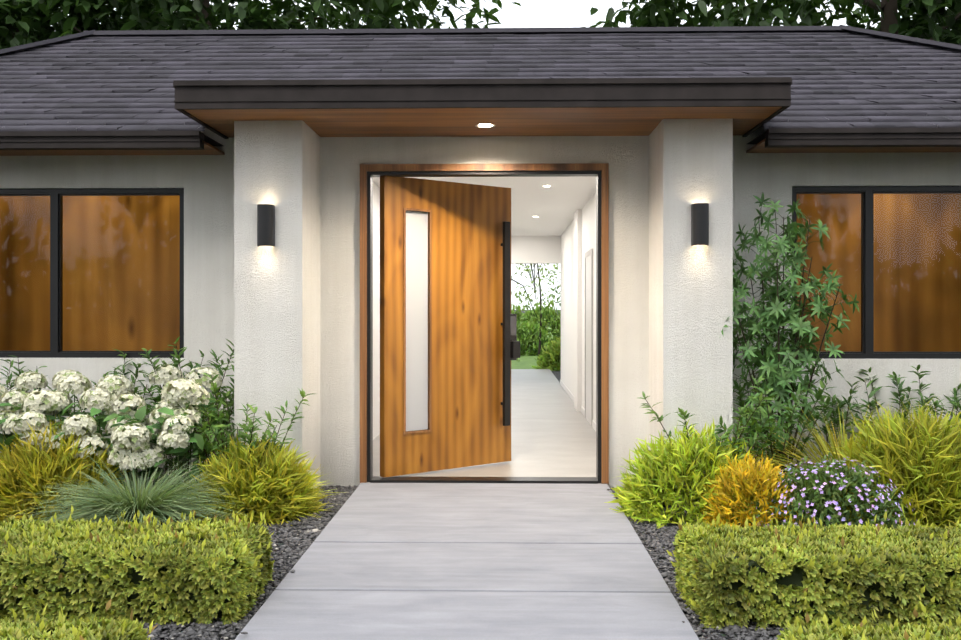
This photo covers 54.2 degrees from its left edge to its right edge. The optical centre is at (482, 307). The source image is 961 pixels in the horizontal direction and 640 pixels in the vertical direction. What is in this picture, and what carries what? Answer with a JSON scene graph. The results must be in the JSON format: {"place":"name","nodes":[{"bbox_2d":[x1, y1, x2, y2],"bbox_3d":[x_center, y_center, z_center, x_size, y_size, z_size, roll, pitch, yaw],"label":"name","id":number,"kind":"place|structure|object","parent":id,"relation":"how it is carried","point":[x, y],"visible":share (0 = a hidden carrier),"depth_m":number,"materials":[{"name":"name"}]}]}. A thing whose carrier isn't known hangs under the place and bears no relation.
{"place":"outdoors","nodes":[
{"label":"outdoors","id":0,"kind":"place"},
{"bbox_2d":[0,195,179,350],"bbox_3d":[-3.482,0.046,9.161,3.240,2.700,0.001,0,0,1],"label":"window glass","id":1,"kind":"object","parent":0,"point":[79,314],"depth_m":9.17,"materials":[{"name":"brown glass"}]},
{"bbox_2d":[367,369,600,483],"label":"hall floor","id":2,"kind":"structure","parent":0,"point":[553,432],"depth_m":9.92,"materials":[{"name":"white tile"}]},
{"bbox_2d":[373,176,595,439],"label":"hall walls","id":3,"kind":"structure","parent":2,"relation":"on","point":[560,228],"depth_m":12.37,"materials":[{"name":"white paint"}]},
{"bbox_2d":[560,379,595,430],"bbox_3d":[1.313,1.345,12.377,0.012,0.078,9.360,0,0,1],"label":"skirt","id":4,"kind":"object","parent":3,"relation":"attached to","point":[567,390],"visible":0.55,"depth_m":13.98,"materials":[{"name":"white wood"}]},
{"bbox_2d":[585,249,592,426],"bbox_3d":[1.287,0.350,11.357,0.020,2.068,0.920,0,0,1],"label":"interior door frame","id":5,"kind":"object","parent":3,"relation":"attached to","point":[589,252],"visible":0.81,"depth_m":10.90,"materials":[{"name":"white paint"}]},
{"bbox_2d":[586,255,590,423],"bbox_3d":[1.291,0.380,11.357,0.012,2.008,0.800,0,0,1],"label":"interior door","id":6,"kind":"structure","parent":5,"relation":"in","point":[588,338],"depth_m":11.37,"materials":[{"name":"grey"}]},
{"bbox_2d":[21,310,953,639],"bbox_3d":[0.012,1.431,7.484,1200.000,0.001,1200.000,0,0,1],"label":"ground","id":7,"kind":"structure","parent":0,"point":[557,374],"depth_m":5.19,"materials":[{"name":"grey gravel"}]},
{"bbox_2d":[235,483,698,639],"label":"walkway","id":8,"kind":"structure","parent":7,"relation":"on","point":[461,561],"depth_m":4.93,"materials":[{"name":"grey concrete"}]},
{"bbox_2d":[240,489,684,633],"bbox_3d":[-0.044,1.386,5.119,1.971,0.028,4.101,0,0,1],"label":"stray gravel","id":9,"kind":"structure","parent":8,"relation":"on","point":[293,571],"depth_m":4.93,"materials":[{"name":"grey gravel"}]},
{"bbox_2d":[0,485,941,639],"bbox_3d":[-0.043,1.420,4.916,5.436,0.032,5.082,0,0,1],"label":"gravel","id":10,"kind":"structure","parent":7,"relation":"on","point":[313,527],"depth_m":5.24,"materials":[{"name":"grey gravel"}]},
{"bbox_2d":[0,534,960,639],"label":"hedges","id":11,"kind":"object","parent":10,"relation":"on","point":[796,577],"visible":0.08,"depth_m":4.22,"materials":[{"name":"green plant"}]},
{"bbox_2d":[0,0,960,639],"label":"foliage","id":12,"kind":"object","parent":7,"relation":"on","point":[918,456],"visible":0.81,"depth_m":6.07,"materials":[{"name":"green plant"}]},
{"bbox_2d":[0,364,916,526],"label":"petals","id":13,"kind":"object","parent":12,"relation":"attached to","point":[113,395],"visible":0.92,"depth_m":6.50,"materials":[{"name":"white plant"}]},
{"bbox_2d":[0,116,960,505],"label":"stucco walls","id":14,"kind":"structure","parent":7,"relation":"on","point":[282,316],"depth_m":7.43,"materials":[{"name":"beige paint"}]},
{"bbox_2d":[0,188,183,357],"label":"window frame","id":15,"kind":"object","parent":14,"relation":"attached to","point":[56,195],"visible":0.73,"depth_m":7.59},
{"bbox_2d":[257,204,274,246],"bbox_3d":[-1.573,-0.594,6.797,0.116,0.300,0.103,0,0,1],"label":"sconce","id":16,"kind":"object","parent":14,"relation":"attached to","point":[265,224],"visible":0.98,"depth_m":6.75,"materials":[{"name":"black metal"}]},
{"bbox_2d":[0,107,960,155],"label":"porch soffit","id":17,"kind":"structure","parent":14,"relation":"attached to","point":[464,122],"depth_m":6.92,"materials":[{"name":"brown wood"}]},
{"bbox_2d":[479,124,491,126],"bbox_3d":[0.022,-1.361,7.014,0.100,0.006,0.100,0,0,1],"label":"recessed ceiling light","id":18,"kind":"object","parent":17,"relation":"in","point":[485,125],"visible":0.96,"depth_m":7.00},
{"bbox_2d":[1,34,960,145],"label":"roof sides","id":19,"kind":"object","parent":14,"relation":"on","point":[756,140],"visible":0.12,"depth_m":9.38,"materials":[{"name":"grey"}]},
{"bbox_2d":[0,32,960,130],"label":"roof front","id":20,"kind":"structure","parent":19,"relation":"attached to","point":[452,56],"depth_m":8.21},
{"bbox_2d":[0,77,960,149],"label":"fascia","id":21,"kind":"structure","parent":20,"relation":"attached to","point":[500,93],"depth_m":6.35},
{"bbox_2d":[0,25,960,54],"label":"ridge cap","id":22,"kind":"object","parent":20,"relation":"on","point":[697,30],"visible":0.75,"depth_m":9.11,"materials":[{"name":"grey"}]},
{"bbox_2d":[360,163,608,483],"bbox_3d":[0.014,0.126,7.583,1.980,2.540,0.242,0,0,1],"label":"door casing","id":23,"kind":"structure","parent":14,"relation":"attached to","point":[603,168],"depth_m":7.46,"materials":[{"name":"brown wood"}]},
{"bbox_2d":[367,171,600,483],"bbox_3d":[0.013,0.159,7.559,1.870,2.495,0.170,0,0,1],"label":"door frame","id":24,"kind":"object","parent":23,"relation":"in","point":[371,478],"visible":0.94,"depth_m":7.50,"materials":[{"name":"black metal"}]},
{"bbox_2d":[380,176,510,477],"bbox_3d":[-0.286,0.151,7.978,1.326,2.430,0.071,0,0,-38],"label":"door","id":25,"kind":"structure","parent":24,"relation":"attached to","point":[468,427],"depth_m":7.91,"materials":[{"name":"brown wood"}]},
{"bbox_2d":[403,208,431,433],"bbox_3d":[-0.557,0.111,7.766,0.276,1.846,0.086,0,0,-38],"label":"door moulding","id":26,"kind":"structure","parent":25,"relation":"attached to","point":[429,429],"depth_m":7.81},
{"bbox_2d":[501,221,519,425],"bbox_3d":[0.241,0.141,8.283,0.167,1.790,0.100,0,0,-38],"label":"door handle","id":27,"kind":"object","parent":25,"relation":"attached to","point":[511,347],"visible":1,"depth_m":8.22,"materials":[{"name":"black metal"}]},
{"bbox_2d":[691,203,708,245],"bbox_3d":[1.566,-0.594,6.729,0.116,0.300,0.103,0,0,1],"label":"sconce","id":28,"kind":"object","parent":14,"relation":"attached to","point":[699,223],"visible":0.96,"depth_m":6.69,"materials":[{"name":"black metal"}]},
{"bbox_2d":[792,186,960,358],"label":"window frame","id":29,"kind":"object","parent":14,"relation":"attached to","point":[867,193],"visible":0.62,"depth_m":7.45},
{"bbox_2d":[3,0,960,507],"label":"stems","id":30,"kind":"object","parent":7,"relation":"on","point":[889,8],"visible":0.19,"depth_m":6.92,"materials":[{"name":"green plant"}]},
{"bbox_2d":[511,299,560,343],"bbox_3d":[0.032,-0.674,14.207,35.675,4.526,50.038,0,0,1],"label":"hedge","id":31,"kind":"object","parent":7,"relation":"on","point":[554,324],"visible":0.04,"depth_m":36.88,"materials":[{"name":"green plant"}]},
{"bbox_2d":[51,0,946,309],"label":"sky","id":32,"kind":"structure","parent":0,"point":[532,13],"materials":[{"name":"white"}]},
{"bbox_2d":[510,316,515,334],"bbox_3d":[0.271,0.161,8.298,0.070,0.170,0.004,0,0,-38],"label":"door keypad","id":33,"kind":"object","parent":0,"point":[512,325],"depth_m":8.30,"materials":[{"name":"grey metal"}]},
{"bbox_2d":[511,327,559,370],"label":"back lawn","id":34,"kind":"structure","parent":0,"point":[527,362],"depth_m":24.33,"materials":[{"name":"green plant"}]},
{"bbox_2d":[797,193,960,351],"bbox_3d":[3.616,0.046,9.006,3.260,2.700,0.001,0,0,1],"label":"window glass","id":35,"kind":"object","parent":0,"point":[946,244],"depth_m":9.00,"materials":[{"name":"brown glass"}]}
]}

